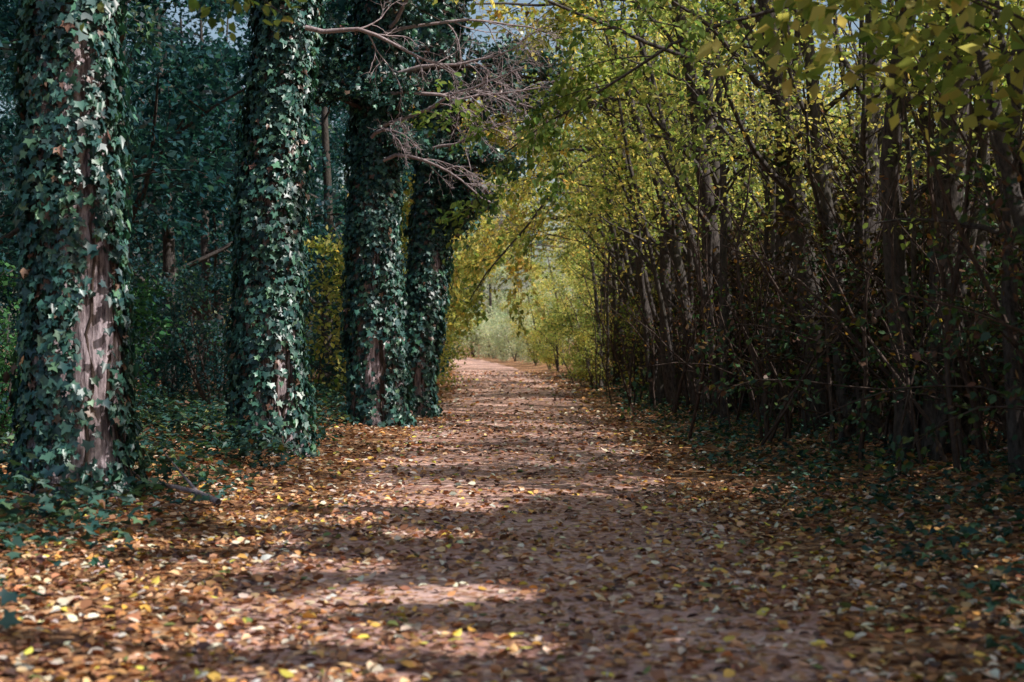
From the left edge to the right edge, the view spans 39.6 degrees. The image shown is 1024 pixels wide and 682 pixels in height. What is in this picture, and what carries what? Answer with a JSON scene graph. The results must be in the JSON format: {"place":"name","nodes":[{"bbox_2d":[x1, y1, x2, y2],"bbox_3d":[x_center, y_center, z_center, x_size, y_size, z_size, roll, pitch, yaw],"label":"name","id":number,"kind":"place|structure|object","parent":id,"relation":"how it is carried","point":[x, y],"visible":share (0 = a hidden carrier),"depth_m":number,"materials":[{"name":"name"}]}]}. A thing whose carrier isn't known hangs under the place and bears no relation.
{"place":"outdoors","nodes":[
{"label":"outdoors","id":0,"kind":"place"},
{"bbox_2d":[0,342,1023,681],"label":"ground","id":1,"kind":"structure","parent":0,"point":[830,630],"depth_m":10.46,"materials":[{"name":"soil"}]},
{"bbox_2d":[0,0,307,499],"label":"ivy covered tree","id":2,"kind":"object","parent":1,"relation":"on","point":[72,396],"visible":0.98,"depth_m":12.65,"materials":[{"name":"green plant"}]},
{"bbox_2d":[0,0,411,391],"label":"background woodland","id":3,"kind":"object","parent":1,"relation":"on","point":[183,191],"visible":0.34,"depth_m":28.68,"materials":[{"name":"green plant"}]},
{"bbox_2d":[0,201,484,459],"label":"undergrowth shrubs","id":4,"kind":"object","parent":1,"relation":"on","point":[167,316],"visible":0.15,"depth_m":25.64,"materials":[{"name":"green plant"}]},
{"bbox_2d":[217,0,326,457],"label":"ivy covered tree","id":5,"kind":"object","parent":1,"relation":"on","point":[269,383],"visible":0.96,"depth_m":18.65,"materials":[{"name":"green plant"}]},
{"bbox_2d":[336,0,471,418],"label":"ivy covered tree","id":6,"kind":"object","parent":1,"relation":"on","point":[428,274],"visible":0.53,"depth_m":27.83,"materials":[{"name":"green plant"}]},
{"bbox_2d":[243,0,599,427],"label":"ivy covered tree","id":7,"kind":"object","parent":1,"relation":"on","point":[378,93],"visible":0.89,"depth_m":24.60,"materials":[{"name":"green plant"}]},
{"bbox_2d":[145,166,764,363],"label":"distant woodland","id":8,"kind":"object","parent":1,"relation":"on","point":[492,306],"visible":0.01,"depth_m":140.58,"materials":[{"name":"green plant"}]},
{"bbox_2d":[0,365,1023,669],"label":"verge plants","id":9,"kind":"object","parent":1,"relation":"on","point":[194,417],"visible":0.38,"depth_m":13.58,"materials":[{"name":"green plant"}]},
{"bbox_2d":[154,0,1023,390],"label":"autumn woodland","id":10,"kind":"object","parent":1,"relation":"on","point":[502,342],"visible":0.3,"depth_m":52.61,"materials":[{"name":"green plant"}]},
{"bbox_2d":[543,109,656,380],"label":"hornbeam tree","id":11,"kind":"object","parent":1,"relation":"on","point":[602,278],"visible":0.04,"depth_m":49.70,"materials":[{"name":"green plant"}]},
{"bbox_2d":[510,15,701,390],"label":"hornbeam tree","id":12,"kind":"object","parent":1,"relation":"on","point":[615,253],"visible":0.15,"depth_m":40.57,"materials":[{"name":"green plant"}]},
{"bbox_2d":[522,37,701,386],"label":"hornbeam tree","id":13,"kind":"object","parent":1,"relation":"on","point":[615,347],"visible":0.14,"depth_m":45.02,"materials":[{"name":"green plant"}]},
{"bbox_2d":[474,0,760,410],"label":"hornbeam tree","id":14,"kind":"object","parent":1,"relation":"on","point":[663,386],"visible":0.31,"depth_m":30.38,"materials":[{"name":"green plant"}]},
{"bbox_2d":[567,4,759,359],"bbox_3d":[4.429,-3.944,37.377,6.257,10.617,7.970,0,0,0],"label":"hornbeam tree","id":15,"kind":"object","parent":1,"relation":"on","point":[632,265],"visible":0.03,"depth_m":38.14,"materials":[{"name":"green plant"}]},
{"bbox_2d":[513,0,818,411],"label":"hornbeam tree","id":16,"kind":"object","parent":1,"relation":"on","point":[674,254],"visible":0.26,"depth_m":28.04,"materials":[{"name":"green plant"}]},
{"bbox_2d":[518,0,818,389],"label":"hornbeam tree","id":17,"kind":"object","parent":1,"relation":"on","point":[646,280],"visible":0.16,"depth_m":34.44,"materials":[{"name":"green plant"}]},
{"bbox_2d":[591,0,884,415],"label":"hornbeam tree","id":18,"kind":"object","parent":1,"relation":"on","point":[713,239],"visible":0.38,"depth_m":25.30,"materials":[{"name":"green plant"}]},
{"bbox_2d":[611,0,909,426],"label":"hornbeam tree","id":19,"kind":"object","parent":1,"relation":"on","point":[765,178],"visible":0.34,"depth_m":22.97,"materials":[{"name":"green plant"}]},
{"bbox_2d":[634,0,937,438],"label":"hornbeam tree","id":20,"kind":"object","parent":1,"relation":"on","point":[794,182],"visible":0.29,"depth_m":19.34,"materials":[{"name":"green plant"}]},
{"bbox_2d":[586,68,1023,433],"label":"hedgerow thicket","id":21,"kind":"object","parent":1,"relation":"on","point":[847,214],"visible":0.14,"depth_m":18.93,"materials":[{"name":"brown plant"}]},
{"bbox_2d":[619,91,1023,491],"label":"bramble bush","id":22,"kind":"object","parent":1,"relation":"on","point":[993,315],"visible":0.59,"depth_m":13.08,"materials":[{"name":"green plant"}]},
{"bbox_2d":[656,0,1023,475],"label":"hornbeam tree","id":23,"kind":"object","parent":1,"relation":"on","point":[901,426],"visible":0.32,"depth_m":14.82,"materials":[{"name":"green plant"}]},
{"bbox_2d":[662,0,1023,449],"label":"hornbeam tree","id":24,"kind":"object","parent":1,"relation":"on","point":[867,146],"visible":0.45,"depth_m":17.38,"materials":[{"name":"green plant"}]},
{"bbox_2d":[697,0,1023,161],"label":"hornbeam tree","id":25,"kind":"object","parent":1,"relation":"on","point":[912,42],"visible":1,"depth_m":9.98,"materials":[{"name":"green plant"}]},
{"bbox_2d":[770,0,1023,478],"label":"hornbeam tree","id":26,"kind":"object","parent":1,"relation":"on","point":[1014,216],"visible":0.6,"depth_m":12.71,"materials":[{"name":"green plant"}]},
{"bbox_2d":[0,0,1023,344],"label":"sky","id":27,"kind":"structure","parent":0,"point":[484,28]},
{"bbox_2d":[148,357,888,681],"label":"dirt path","id":28,"kind":"structure","parent":0,"point":[429,597],"depth_m":9.05,"materials":[{"name":"brown soil"}]},
{"bbox_2d":[0,362,1023,681],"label":"fallen leaves","id":29,"kind":"object","parent":28,"relation":"on","point":[198,594],"depth_m":9.16,"materials":[{"name":"brown plant"}]},
{"bbox_2d":[401,0,734,338],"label":"canopy boughs","id":30,"kind":"object","parent":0,"point":[510,238],"visible":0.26,"depth_m":34.86,"materials":[{"name":"green plant"}]},
{"bbox_2d":[347,0,743,281],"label":"overhanging branch","id":31,"kind":"object","parent":30,"relation":"attached to","point":[568,8],"visible":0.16,"depth_m":29.84,"materials":[{"name":"green plant"}]},
{"bbox_2d":[400,0,788,265],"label":"overhanging branch","id":32,"kind":"object","parent":30,"relation":"attached to","point":[604,90],"visible":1,"depth_m":15.70,"materials":[{"name":"green plant"}]}
]}

